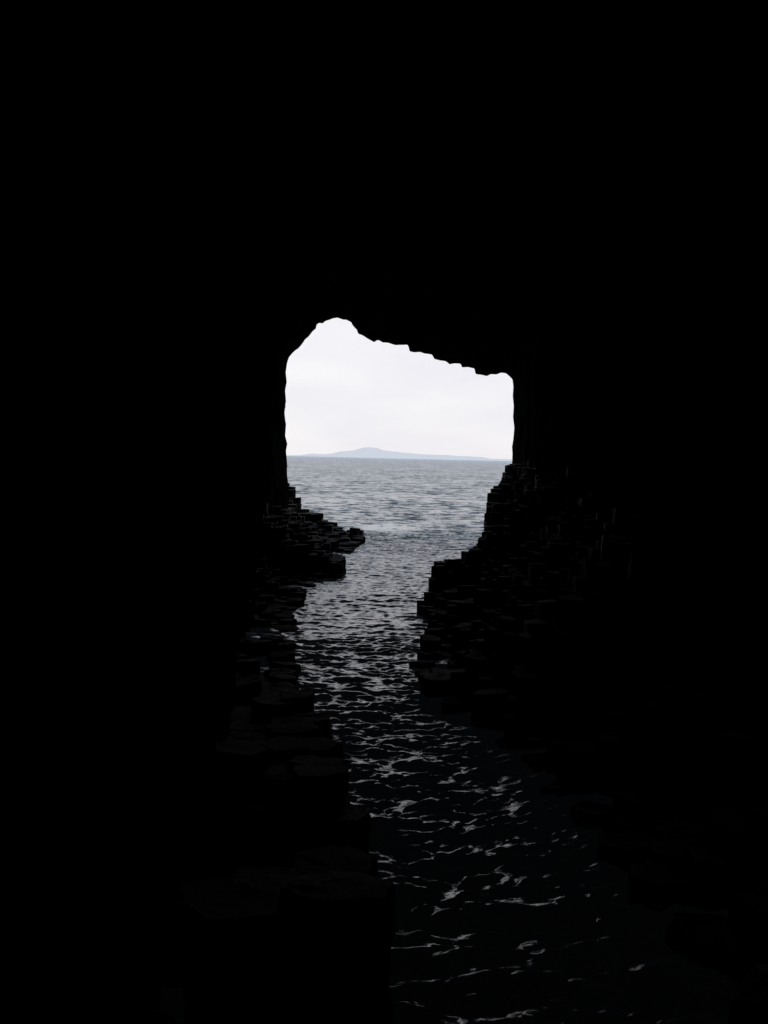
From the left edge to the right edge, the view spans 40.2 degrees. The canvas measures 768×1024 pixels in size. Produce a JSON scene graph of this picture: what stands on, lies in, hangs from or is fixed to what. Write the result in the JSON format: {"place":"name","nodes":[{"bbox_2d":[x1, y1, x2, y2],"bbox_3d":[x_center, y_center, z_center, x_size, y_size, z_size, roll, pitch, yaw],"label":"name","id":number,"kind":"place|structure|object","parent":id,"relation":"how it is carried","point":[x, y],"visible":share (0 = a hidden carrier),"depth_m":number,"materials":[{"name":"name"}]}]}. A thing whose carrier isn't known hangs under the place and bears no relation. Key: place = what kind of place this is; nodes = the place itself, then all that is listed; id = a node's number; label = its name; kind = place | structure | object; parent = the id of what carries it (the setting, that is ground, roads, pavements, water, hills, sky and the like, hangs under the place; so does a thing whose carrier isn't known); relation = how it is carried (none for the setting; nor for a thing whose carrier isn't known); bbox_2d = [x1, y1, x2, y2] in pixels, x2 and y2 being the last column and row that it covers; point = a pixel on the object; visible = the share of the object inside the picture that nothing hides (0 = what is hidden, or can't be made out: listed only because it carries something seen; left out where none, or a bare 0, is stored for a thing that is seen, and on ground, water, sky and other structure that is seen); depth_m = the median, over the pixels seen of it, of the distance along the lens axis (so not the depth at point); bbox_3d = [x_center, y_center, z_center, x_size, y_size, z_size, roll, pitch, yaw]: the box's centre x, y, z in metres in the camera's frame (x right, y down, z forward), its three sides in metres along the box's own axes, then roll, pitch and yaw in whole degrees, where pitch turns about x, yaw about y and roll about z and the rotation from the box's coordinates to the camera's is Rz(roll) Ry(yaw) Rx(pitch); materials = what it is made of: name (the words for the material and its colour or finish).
{"place":"outdoors","nodes":[
{"label":"outdoors","id":0,"kind":"place"},
{"bbox_2d":[286,447,511,460],"bbox_3d":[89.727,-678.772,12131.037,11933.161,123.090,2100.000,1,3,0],"label":"distant island","id":1,"kind":"structure","parent":0,"point":[367,452],"depth_m":11593.61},
{"bbox_2d":[285,318,513,458],"label":"sky","id":2,"kind":"structure","parent":0,"point":[345,390],"materials":[{"name":"white"}]},
{"bbox_2d":[159,456,767,1023],"bbox_3d":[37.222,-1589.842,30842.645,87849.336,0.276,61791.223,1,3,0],"label":"sea water","id":3,"kind":"structure","parent":0,"point":[511,898],"depth_m":12.91,"materials":[{"name":"grey liquid"}]},
{"bbox_2d":[0,0,767,1023],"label":"sea cave","id":4,"kind":"structure","parent":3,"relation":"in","point":[214,214],"depth_m":12.62},
{"bbox_2d":[99,483,395,1023],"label":"basalt ledge","id":5,"kind":"object","parent":4,"relation":"attached to","point":[284,908],"visible":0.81,"depth_m":10.27,"materials":[{"name":"black stone"}]},
{"bbox_2d":[409,461,767,1023],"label":"basalt ledge","id":6,"kind":"object","parent":4,"relation":"attached to","point":[546,626],"visible":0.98,"depth_m":16.89,"materials":[{"name":"black stone"}]}
]}

